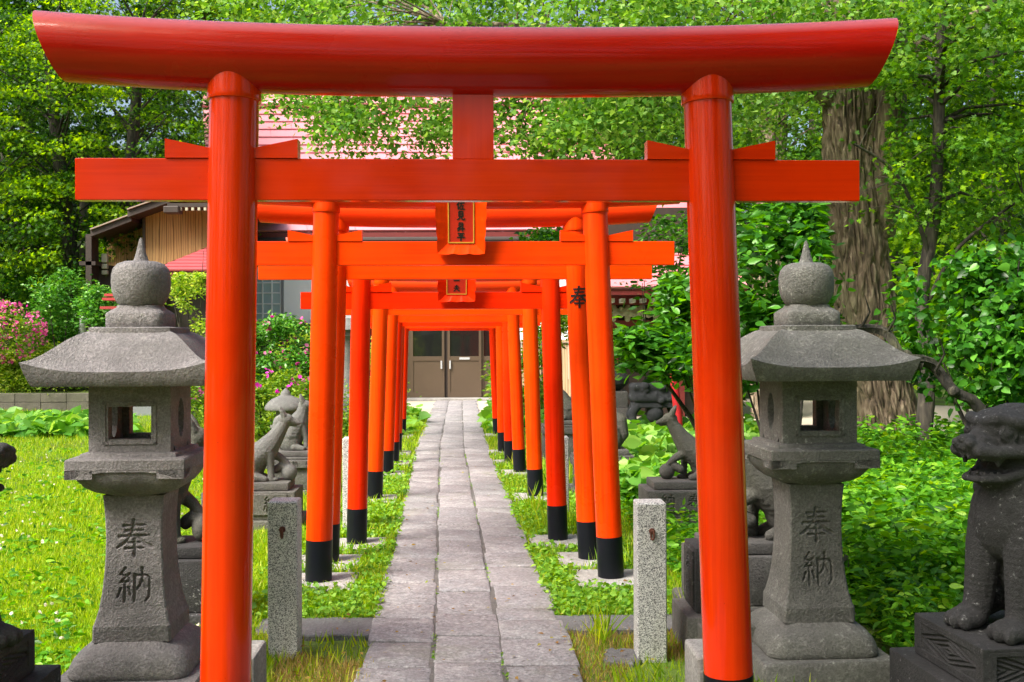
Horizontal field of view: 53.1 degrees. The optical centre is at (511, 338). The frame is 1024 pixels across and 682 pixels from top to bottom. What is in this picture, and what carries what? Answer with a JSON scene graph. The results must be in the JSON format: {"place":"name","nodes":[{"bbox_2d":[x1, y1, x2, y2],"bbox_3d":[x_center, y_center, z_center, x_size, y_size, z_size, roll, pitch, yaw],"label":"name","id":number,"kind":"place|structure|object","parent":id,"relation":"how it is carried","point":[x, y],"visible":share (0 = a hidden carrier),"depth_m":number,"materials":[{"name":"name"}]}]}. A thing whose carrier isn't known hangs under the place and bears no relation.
{"place":"outdoors","nodes":[
{"label":"outdoors","id":0,"kind":"place"},
{"bbox_2d":[0,361,87,392],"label":"raised bed soil","id":1,"kind":"structure","parent":0,"point":[82,390],"depth_m":22.22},
{"bbox_2d":[0,299,57,370],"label":"pink azalea","id":2,"kind":"object","parent":1,"relation":"on","point":[24,341],"visible":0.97,"depth_m":21.84,"materials":[{"name":"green plant"}]},
{"bbox_2d":[0,340,60,376],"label":"variegated bush","id":3,"kind":"object","parent":1,"relation":"on","point":[6,365],"visible":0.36,"depth_m":22.18,"materials":[{"name":"green plant"}]},
{"bbox_2d":[0,364,87,394],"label":"hedge","id":4,"kind":"object","parent":1,"relation":"on","point":[16,382],"visible":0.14,"depth_m":22.12,"materials":[{"name":"green plant"}]},
{"bbox_2d":[0,262,117,349],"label":"camellia bush","id":5,"kind":"object","parent":1,"relation":"on","point":[90,301],"visible":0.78,"depth_m":22.21,"materials":[{"name":"green plant"}]},
{"bbox_2d":[202,92,614,399],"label":"shrine hall","id":6,"kind":"structure","parent":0,"point":[446,364],"depth_m":25.24,"materials":[{"name":"white paint"}]},
{"bbox_2d":[256,273,283,322],"bbox_3d":[-6.259,-1.118,25.275,1.251,1.436,0.090,0,0,0],"label":"window","id":7,"kind":"structure","parent":6,"relation":"in","point":[270,293],"depth_m":25.28,"materials":[{"name":"grey glass"}]},
{"bbox_2d":[407,331,410,396],"bbox_3d":[-2.908,0.381,25.300,0.822,2.140,0.040,0,0,0],"label":"door leaf","id":8,"kind":"structure","parent":6,"relation":"in","point":[409,345],"depth_m":25.28,"materials":[{"name":"brown metal"}]},
{"bbox_2d":[411,331,444,397],"bbox_3d":[-2.082,0.378,25.225,0.830,2.140,0.070,0,0,0],"label":"door leaf","id":9,"kind":"structure","parent":6,"relation":"in","point":[427,347],"depth_m":25.23,"materials":[{"name":"brown metal"}]},
{"bbox_2d":[447,331,480,396],"bbox_3d":[-1.173,0.375,25.225,0.830,2.140,0.070,0,0,0],"label":"door leaf","id":10,"kind":"structure","parent":6,"relation":"in","point":[464,347],"depth_m":25.23,"materials":[{"name":"brown metal"}]},
{"bbox_2d":[481,331,490,396],"bbox_3d":[-0.552,0.372,25.300,0.411,2.140,0.040,0,0,0],"label":"door leaf","id":11,"kind":"structure","parent":6,"relation":"in","point":[485,346],"depth_m":25.30,"materials":[{"name":"brown metal"}]},
{"bbox_2d":[0,382,985,681],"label":"ground","id":12,"kind":"structure","parent":0,"point":[340,644],"depth_m":4.99,"materials":[{"name":"plant"}]},
{"bbox_2d":[0,442,60,681],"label":"guardian lion","id":13,"kind":"object","parent":12,"relation":"on","point":[17,654],"visible":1,"depth_m":3.83},
{"bbox_2d":[0,393,88,410],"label":"block wall","id":14,"kind":"structure","parent":12,"relation":"on","point":[51,401],"depth_m":21.80,"materials":[{"name":"concrete"}]},
{"bbox_2d":[0,8,95,361],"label":"maple tree","id":15,"kind":"object","parent":12,"relation":"on","point":[18,235],"visible":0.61,"depth_m":23.72,"materials":[{"name":"green plant"}]},
{"bbox_2d":[0,0,122,352],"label":"maple tree","id":16,"kind":"object","parent":12,"relation":"on","point":[20,4],"visible":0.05,"depth_m":29.74,"materials":[{"name":"green plant"}]},
{"bbox_2d":[0,1,126,350],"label":"maple tree","id":17,"kind":"object","parent":12,"relation":"on","point":[49,168],"visible":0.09,"depth_m":27.04,"materials":[{"name":"green plant"}]},
{"bbox_2d":[0,405,144,438],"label":"hostas","id":18,"kind":"object","parent":12,"relation":"on","point":[15,421],"visible":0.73,"depth_m":15.85,"materials":[{"name":"green plant"}]},
{"bbox_2d":[78,311,85,332],"bbox_3d":[-9.580,0.417,22.750,0.309,2.243,0.166,0,0,0],"label":"white pipe","id":19,"kind":"object","parent":12,"relation":"on","point":[82,328],"visible":0.06,"depth_m":22.68,"materials":[{"name":"grey metal"}]},
{"bbox_2d":[77,202,88,266],"bbox_3d":[-11.487,-1.555,27.490,0.280,6.200,0.300,0,0,0],"label":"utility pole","id":20,"kind":"object","parent":12,"relation":"on","point":[83,214],"visible":0.17,"depth_m":27.40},
{"bbox_2d":[0,0,181,329],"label":"maple tree","id":21,"kind":"object","parent":12,"relation":"on","point":[59,163],"visible":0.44,"depth_m":23.80,"materials":[{"name":"green plant"}]},
{"bbox_2d":[0,58,185,253],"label":"maple tree","id":22,"kind":"object","parent":12,"relation":"on","point":[111,128],"visible":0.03,"depth_m":39.80,"materials":[{"name":"green plant"}]},
{"bbox_2d":[0,441,202,672],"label":"lawn weeds","id":23,"kind":"object","parent":12,"relation":"on","point":[43,653],"visible":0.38,"depth_m":6.31,"materials":[{"name":"green plant"}]},
{"bbox_2d":[19,238,204,681],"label":"stone lantern","id":24,"kind":"object","parent":12,"relation":"on","point":[140,349],"visible":0.98,"depth_m":4.29,"materials":[{"name":"stone"}]},
{"bbox_2d":[0,0,261,311],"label":"maple tree","id":25,"kind":"object","parent":12,"relation":"on","point":[133,136],"visible":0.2,"depth_m":24.70,"materials":[{"name":"green plant"}]},
{"bbox_2d":[100,294,166,415],"bbox_3d":[-7.451,0.323,20.800,1.030,2.412,2.400,0,0,0],"label":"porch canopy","id":26,"kind":"object","parent":12,"relation":"on","point":[139,411],"visible":0.16,"depth_m":20.30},
{"bbox_2d":[0,407,276,681],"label":"lawn","id":27,"kind":"structure","parent":12,"relation":"on","point":[88,616],"depth_m":7.38,"materials":[{"name":"plant"}]},
{"bbox_2d":[0,455,202,639],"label":"clover flowers","id":28,"kind":"object","parent":27,"relation":"on","point":[40,612],"visible":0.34,"depth_m":7.29,"materials":[{"name":"white plant"}]},
{"bbox_2d":[79,202,206,388],"bbox_3d":[-7.572,-0.962,24.325,3.873,4.983,5.050,0,0,0],"label":"timber annex","id":29,"kind":"object","parent":12,"relation":"on","point":[167,232],"visible":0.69,"depth_m":22.80,"materials":[{"name":"brown wood"}]},
{"bbox_2d":[165,251,205,420],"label":"spindly shrub","id":30,"kind":"object","parent":12,"relation":"on","point":[177,287],"visible":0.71,"depth_m":16.94,"materials":[{"name":"green plant"}]},
{"bbox_2d":[164,247,206,412],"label":"wing","id":31,"kind":"structure","parent":12,"relation":"on","point":[192,262],"depth_m":20.60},
{"bbox_2d":[88,0,290,217],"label":"maple tree","id":32,"kind":"object","parent":12,"relation":"on","point":[201,95],"visible":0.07,"depth_m":29.28,"materials":[{"name":"green plant"}]},
{"bbox_2d":[176,414,203,626],"bbox_3d":[-1.826,0.981,5.449,0.641,1.152,0.504,0,0,-3],"label":"fox statue","id":33,"kind":"object","parent":12,"relation":"on","point":[189,548],"visible":0.17,"depth_m":5.36,"materials":[{"name":"stone"}]},
{"bbox_2d":[201,406,306,531],"bbox_3d":[-2.059,1.048,8.150,0.806,1.019,0.504,0,0,-3],"label":"fox statue","id":34,"kind":"object","parent":12,"relation":"on","point":[269,486],"visible":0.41,"depth_m":8.08,"materials":[{"name":"stone"}]},
{"bbox_2d":[251,640,265,681],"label":"footing block","id":35,"kind":"structure","parent":12,"relation":"on","point":[258,670],"depth_m":3.98,"materials":[{"name":"stone"}]},
{"bbox_2d":[191,364,347,437],"bbox_3d":[-3.948,0.944,15.621,2.877,1.290,1.907,0,0,0],"label":"green azalea","id":36,"kind":"object","parent":12,"relation":"on","point":[269,391],"visible":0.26,"depth_m":15.42,"materials":[{"name":"green plant"}]},
{"bbox_2d":[264,388,299,427],"bbox_3d":[-2.916,1.074,13.200,0.536,0.875,0.536,0,0,0],"label":"snow viewing lantern","id":37,"kind":"object","parent":12,"relation":"on","point":[286,401],"visible":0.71,"depth_m":13.03,"materials":[{"name":"stone"}]},
{"bbox_2d":[255,310,310,393],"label":"rhododendron","id":38,"kind":"object","parent":12,"relation":"on","point":[275,326],"visible":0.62,"depth_m":17.30,"materials":[{"name":"green plant"}]},
{"bbox_2d":[268,497,301,659],"bbox_3d":[-1.076,1.158,4.844,0.138,0.792,0.170,0,0,-3],"label":"granite post","id":39,"kind":"object","parent":12,"relation":"on","point":[284,574],"visible":0.97,"depth_m":4.79,"materials":[{"name":"stone"}]},
{"bbox_2d":[265,394,308,496],"bbox_3d":[-2.083,1.049,10.000,0.660,1.019,0.462,0,0,-3],"label":"fox statue","id":40,"kind":"object","parent":12,"relation":"on","point":[293,449],"visible":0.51,"depth_m":9.89,"materials":[{"name":"stone"}]},
{"bbox_2d":[196,0,391,107],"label":"maple tree","id":41,"kind":"object","parent":12,"relation":"on","point":[296,13],"depth_m":37.42,"materials":[{"name":"green plant"}]},
{"bbox_2d":[255,617,384,641],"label":"stepping slab","id":42,"kind":"structure","parent":12,"relation":"on","point":[348,627],"depth_m":5.22,"materials":[{"name":"stone"}]},
{"bbox_2d":[269,323,371,369],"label":"ochre shrub","id":43,"kind":"object","parent":12,"relation":"on","point":[306,336],"visible":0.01,"depth_m":20.37,"materials":[{"name":"green plant"}]},
{"bbox_2d":[252,453,417,617],"bbox_3d":[-1.379,1.461,9.167,0.912,0.166,7.889,0,0,-4],"label":"clover patch","id":44,"kind":"object","parent":12,"relation":"on","point":[351,604],"visible":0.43,"depth_m":6.32,"materials":[{"name":"green plant"}]},
{"bbox_2d":[252,418,427,681],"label":"verge grass","id":45,"kind":"structure","parent":12,"relation":"on","point":[407,446],"depth_m":6.50,"materials":[{"name":"plant"}]},
{"bbox_2d":[342,437,348,527],"bbox_3d":[-1.246,1.162,8.000,0.140,0.785,0.140,0,0,-3],"label":"granite post","id":46,"kind":"object","parent":12,"relation":"on","point":[345,442],"visible":0.33,"depth_m":7.93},
{"bbox_2d":[343,318,350,417],"bbox_3d":[-2.707,0.611,17.000,0.600,1.900,0.600,0,0,0],"label":"vase lantern","id":47,"kind":"object","parent":12,"relation":"on","point":[347,350],"visible":0.22,"depth_m":16.88,"materials":[{"name":"stone"}]},
{"bbox_2d":[342,379,420,437],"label":"clipped hedge","id":48,"kind":"object","parent":12,"relation":"on","point":[346,427],"visible":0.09,"depth_m":15.28,"materials":[{"name":"green plant"}]},
{"bbox_2d":[369,401,487,414],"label":"forecourt gravel","id":49,"kind":"structure","parent":12,"relation":"on","point":[427,406],"depth_m":23.34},
{"bbox_2d":[407,397,491,400],"bbox_3d":[-0.994,1.474,24.925,3.200,0.060,0.550,0,0,0],"label":"door step","id":50,"kind":"object","parent":49,"relation":"on","point":[449,399],"depth_m":24.65,"materials":[{"name":"concrete"}]},
{"bbox_2d":[520,340,570,396],"bbox_3d":[0.527,0.761,21.505,1.693,1.473,0.110,0,0,0],"label":"board fence","id":51,"kind":"object","parent":49,"relation":"on","point":[566,372],"visible":0.09,"depth_m":21.50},
{"bbox_2d":[286,237,577,553],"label":"torii gate","id":52,"kind":"structure","parent":12,"relation":"on","point":[548,298],"depth_m":7.39,"materials":[{"name":"paint"}]},
{"bbox_2d":[342,399,543,435],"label":"path leaves","id":53,"kind":"object","parent":12,"relation":"on","point":[413,415],"visible":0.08,"depth_m":17.69,"materials":[{"name":"green plant"}]},
{"bbox_2d":[347,280,541,476],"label":"torii gate","id":54,"kind":"structure","parent":12,"relation":"on","point":[516,400],"depth_m":11.23,"materials":[{"name":"paint"}]},
{"bbox_2d":[371,326,522,454],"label":"torii gate","id":55,"kind":"structure","parent":12,"relation":"on","point":[500,411],"depth_m":13.30,"materials":[{"name":"paint"}]},
{"bbox_2d":[402,328,497,438],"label":"torii gate","id":56,"kind":"structure","parent":12,"relation":"on","point":[492,337],"depth_m":15.65,"materials":[{"name":"paint"}]},
{"bbox_2d":[370,291,539,466],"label":"torii gate","id":57,"kind":"structure","parent":12,"relation":"on","point":[508,451],"depth_m":12.18,"materials":[{"name":"paint"}]},
{"bbox_2d":[346,280,567,502],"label":"torii gate","id":58,"kind":"structure","parent":12,"relation":"on","point":[378,396],"depth_m":9.49,"materials":[{"name":"orange paint"}]},
{"bbox_2d":[258,205,656,571],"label":"torii gate","id":59,"kind":"structure","parent":12,"relation":"on","point":[570,220],"depth_m":6.77,"materials":[{"name":"orange paint"}]},
{"bbox_2d":[385,0,537,25],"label":"maple tree","id":60,"kind":"object","parent":12,"relation":"on","point":[480,2],"depth_m":37.93,"materials":[{"name":"green plant"}]},
{"bbox_2d":[32,10,898,681],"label":"torii gate","id":61,"kind":"structure","parent":12,"relation":"on","point":[234,172],"depth_m":3.62,"materials":[{"name":"paint"}]},
{"bbox_2d":[354,400,582,681],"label":"stone path","id":62,"kind":"structure","parent":12,"relation":"on","point":[525,616],"depth_m":6.07,"materials":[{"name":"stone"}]},
{"bbox_2d":[30,463,675,681],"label":"fallen leaves","id":63,"kind":"object","parent":62,"relation":"on","point":[575,675],"visible":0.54,"depth_m":4.87,"materials":[{"name":"brown plant"}]},
{"bbox_2d":[431,454,509,679],"bbox_3d":[-0.455,1.476,8.579,0.376,0.027,9.172,0,0,-4],"label":"joint moss","id":64,"kind":"object","parent":62,"relation":"on","point":[502,661],"visible":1,"depth_m":6.02,"materials":[{"name":"green plant"}]},
{"bbox_2d":[257,202,679,592],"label":"torii gate","id":65,"kind":"structure","parent":12,"relation":"on","point":[325,250],"depth_m":6.23,"materials":[{"name":"paint"}]},
{"bbox_2d":[252,625,684,681],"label":"dry grass","id":66,"kind":"structure","parent":12,"relation":"on","point":[676,650],"depth_m":4.67,"materials":[{"name":"plant"}]},
{"bbox_2d":[12,250,947,381],"bbox_3d":[0.242,-0.544,36.119,62.679,7.547,12.191,0,0,0],"label":"forest thicket","id":67,"kind":"object","parent":12,"relation":"on","point":[898,278],"depth_m":33.05,"materials":[{"name":"plant"}]},
{"bbox_2d":[0,102,1023,347],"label":"distant woods","id":68,"kind":"object","parent":12,"relation":"on","point":[636,158],"depth_m":45.05,"materials":[{"name":"green plant"}]},
{"bbox_2d":[477,315,568,413],"bbox_3d":[0.447,0.271,18.158,1.832,2.486,3.190,0,0,24],"label":"pillar shrub","id":69,"kind":"object","parent":12,"relation":"on","point":[564,323],"visible":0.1,"depth_m":17.78,"materials":[{"name":"green plant"}]},
{"bbox_2d":[541,390,573,458],"bbox_3d":[0.602,1.001,12.600,0.550,1.094,0.462,0,0,-3],"label":"fox statue","id":70,"kind":"object","parent":12,"relation":"on","point":[568,426],"visible":0.2,"depth_m":12.48,"materials":[{"name":"stone"}]},
{"bbox_2d":[564,436,568,511],"bbox_3d":[0.369,1.156,8.000,0.140,0.785,0.140,0,0,-1],"label":"granite post","id":71,"kind":"object","parent":12,"relation":"on","point":[567,462],"visible":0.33,"depth_m":7.93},
{"bbox_2d":[489,451,672,615],"bbox_3d":[0.378,1.458,9.198,0.897,0.139,7.902,0,0,-4],"label":"clover patch","id":72,"kind":"object","parent":12,"relation":"on","point":[546,572],"visible":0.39,"depth_m":6.18,"materials":[{"name":"green plant"}]},
{"bbox_2d":[508,452,684,681],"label":"grass tufts","id":73,"kind":"object","parent":12,"relation":"on","point":[597,626],"visible":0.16,"depth_m":5.17,"materials":[{"name":"plant"}]},
{"bbox_2d":[509,211,688,414],"bbox_3d":[1.571,-0.293,15.342,3.235,3.596,1.795,0,0,0],"label":"sapling","id":74,"kind":"object","parent":12,"relation":"on","point":[544,234],"visible":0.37,"depth_m":15.33,"materials":[{"name":"green plant"}]},
{"bbox_2d":[176,0,1023,455],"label":"ginkgo tree","id":75,"kind":"object","parent":12,"relation":"on","point":[582,128],"visible":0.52,"depth_m":12.64,"materials":[{"name":"green plant"}]},
{"bbox_2d":[569,411,633,493],"bbox_3d":[0.879,1.037,10.000,0.660,1.019,0.462,0,0,-3],"label":"fox statue","id":76,"kind":"object","parent":12,"relation":"on","point":[622,430],"visible":0.16,"depth_m":9.95,"materials":[{"name":"stone"}]},
{"bbox_2d":[555,614,671,635],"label":"stepping slab","id":77,"kind":"structure","parent":12,"relation":"on","point":[627,622],"depth_m":5.30,"materials":[{"name":"stone"}]},
{"bbox_2d":[501,0,736,224],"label":"forest tree","id":78,"kind":"object","parent":12,"relation":"on","point":[647,100],"depth_m":33.04,"materials":[{"name":"green plant"}]},
{"bbox_2d":[615,359,628,418],"bbox_3d":[1.372,0.890,14.600,0.720,1.310,0.720,0,0,0],"label":"lantern pedestal","id":79,"kind":"object","parent":12,"relation":"on","point":[621,401],"visible":0.16,"depth_m":14.35,"materials":[{"name":"stone"}]},
{"bbox_2d":[603,647,641,667],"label":"stepping slab","id":80,"kind":"structure","parent":12,"relation":"on","point":[626,654],"depth_m":4.76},
{"bbox_2d":[481,419,816,681],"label":"verge grass","id":81,"kind":"structure","parent":12,"relation":"on","point":[671,583],"depth_m":6.56,"materials":[{"name":"plant"}]},
{"bbox_2d":[633,499,666,662],"bbox_3d":[0.647,1.153,4.784,0.136,0.788,0.168,0,0,-1],"label":"granite post","id":82,"kind":"object","parent":12,"relation":"on","point":[650,574],"visible":0.98,"depth_m":4.73,"materials":[{"name":"stone"}]},
{"bbox_2d":[626,382,682,424],"bbox_3d":[1.949,1.050,13.900,0.950,0.986,0.640,0,0,0],"label":"stone statue","id":83,"kind":"object","parent":12,"relation":"on","point":[653,400],"visible":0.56,"depth_m":13.69,"materials":[{"name":"stone"}]},
{"bbox_2d":[638,405,697,531],"bbox_3d":[1.413,1.039,8.200,0.829,1.011,0.504,0,0,-3],"label":"fox statue","id":84,"kind":"object","parent":12,"relation":"on","point":[667,486],"visible":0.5,"depth_m":8.12,"materials":[{"name":"stone"}]},
{"bbox_2d":[670,376,682,425],"bbox_3d":[1.986,0.907,12.400,0.163,1.171,0.104,0,0,0],"label":"red post","id":85,"kind":"object","parent":12,"relation":"on","point":[678,414],"visible":0.25,"depth_m":12.36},
{"bbox_2d":[612,267,759,429],"bbox_3d":[1.680,0.378,10.097,1.886,2.252,1.762,0,0,0],"label":"arching shrub","id":86,"kind":"object","parent":12,"relation":"on","point":[664,344],"visible":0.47,"depth_m":9.83,"materials":[{"name":"green plant"}]},
{"bbox_2d":[619,410,759,499],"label":"bank leaves","id":87,"kind":"object","parent":12,"relation":"on","point":[650,447],"visible":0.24,"depth_m":10.53,"materials":[{"name":"green plant"}]},
{"bbox_2d":[620,487,766,576],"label":"weeds","id":88,"kind":"object","parent":12,"relation":"on","point":[674,542],"visible":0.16,"depth_m":7.25,"materials":[{"name":"green plant"}]},
{"bbox_2d":[685,639,702,681],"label":"footing block","id":89,"kind":"structure","parent":12,"relation":"on","point":[693,660],"depth_m":3.96,"materials":[{"name":"stone"}]},
{"bbox_2d":[580,0,831,333],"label":"forest tree","id":90,"kind":"object","parent":12,"relation":"on","point":[741,134],"visible":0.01,"depth_m":25.79,"materials":[{"name":"green plant"}]},
{"bbox_2d":[672,411,860,624],"bbox_3d":[1.357,0.967,5.550,0.896,1.156,0.504,0,0,-3],"label":"fox statue","id":91,"kind":"object","parent":12,"relation":"on","point":[759,490],"visible":0.21,"depth_m":5.46,"materials":[{"name":"stone"}]},
{"bbox_2d":[663,203,878,431],"bbox_3d":[2.254,0.012,8.749,1.509,2.969,1.802,0,0,32],"label":"broadleaf shrub","id":92,"kind":"object","parent":12,"relation":"on","point":[798,225],"visible":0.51,"depth_m":8.59,"materials":[{"name":"green plant"}]},
{"bbox_2d":[637,398,972,434],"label":"yard gravel","id":93,"kind":"structure","parent":12,"relation":"on","point":[807,415],"depth_m":20.32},
{"bbox_2d":[608,202,747,416],"bbox_3d":[2.741,-0.811,20.492,3.042,4.600,4.016,0,0,0],"label":"side shrine","id":94,"kind":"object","parent":93,"relation":"on","point":[620,294],"visible":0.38,"depth_m":19.40,"materials":[{"name":"red metal"}]},
{"bbox_2d":[610,0,932,418],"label":"back tree","id":95,"kind":"object","parent":93,"relation":"on","point":[778,262],"visible":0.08,"depth_m":18.84,"materials":[{"name":"green plant"}]},
{"bbox_2d":[709,0,947,307],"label":"forest tree","id":96,"kind":"object","parent":12,"relation":"on","point":[812,129],"visible":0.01,"depth_m":29.82,"materials":[{"name":"green plant"}]},
{"bbox_2d":[741,241,920,681],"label":"stone lantern","id":97,"kind":"object","parent":12,"relation":"on","point":[806,346],"visible":1,"depth_m":4.53,"materials":[{"name":"stone"}]},
{"bbox_2d":[732,0,1023,444],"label":"slender tree","id":98,"kind":"object","parent":12,"relation":"on","point":[939,152],"visible":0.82,"depth_m":11.36,"materials":[{"name":"green plant"}]},
{"bbox_2d":[736,0,1023,313],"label":"forest tree","id":99,"kind":"object","parent":12,"relation":"on","point":[807,154],"visible":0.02,"depth_m":21.65,"materials":[{"name":"green plant"}]},
{"bbox_2d":[845,526,964,651],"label":"undergrowth","id":100,"kind":"object","parent":12,"relation":"on","point":[902,626],"visible":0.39,"depth_m":4.87,"materials":[{"name":"green plant"}]},
{"bbox_2d":[841,412,976,606],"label":"undergrowth","id":101,"kind":"object","parent":12,"relation":"on","point":[898,495],"visible":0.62,"depth_m":6.15,"materials":[{"name":"green plant"}]},
{"bbox_2d":[856,295,985,411],"bbox_3d":[3.454,0.563,8.579,1.526,1.851,0.276,0,0,-5],"label":"gnarled branch","id":102,"kind":"object","parent":12,"relation":"on","point":[951,388],"visible":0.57,"depth_m":8.57,"materials":[{"name":"brown plant"}]},
{"bbox_2d":[827,0,1023,407],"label":"forest tree","id":103,"kind":"object","parent":12,"relation":"on","point":[904,248],"visible":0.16,"depth_m":16.83,"materials":[{"name":"green plant"}]},
{"bbox_2d":[832,1,1023,377],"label":"forest tree","id":104,"kind":"object","parent":12,"relation":"on","point":[954,132],"depth_m":30.33,"materials":[{"name":"green plant"}]},
{"bbox_2d":[874,224,1023,425],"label":"vine thicket","id":105,"kind":"object","parent":12,"relation":"on","point":[988,330],"visible":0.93,"depth_m":9.12,"materials":[{"name":"green plant"}]},
{"bbox_2d":[885,288,1020,403],"bbox_3d":[5.481,0.427,11.718,1.757,2.132,2.883,0,0,-14],"label":"sunlit shrub","id":106,"kind":"object","parent":12,"relation":"on","point":[938,296],"visible":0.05,"depth_m":12.30,"materials":[{"name":"green plant"}]},
{"bbox_2d":[890,403,1023,681],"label":"guardian lion","id":107,"kind":"object","parent":12,"relation":"on","point":[976,634],"visible":1,"depth_m":3.84},
{"bbox_2d":[900,0,1023,288],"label":"forest tree","id":108,"kind":"object","parent":12,"relation":"on","point":[1012,215],"depth_m":23.76,"materials":[{"name":"green plant"}]},
{"bbox_2d":[2,0,1023,224],"label":"sky","id":109,"kind":"structure","parent":0,"point":[111,112],"materials":[{"name":"white"}]},
{"bbox_2d":[672,538,755,651],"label":"inscribed block","id":110,"kind":"structure","parent":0,"point":[686,618],"depth_m":4.91,"materials":[{"name":"stone"}]}
]}

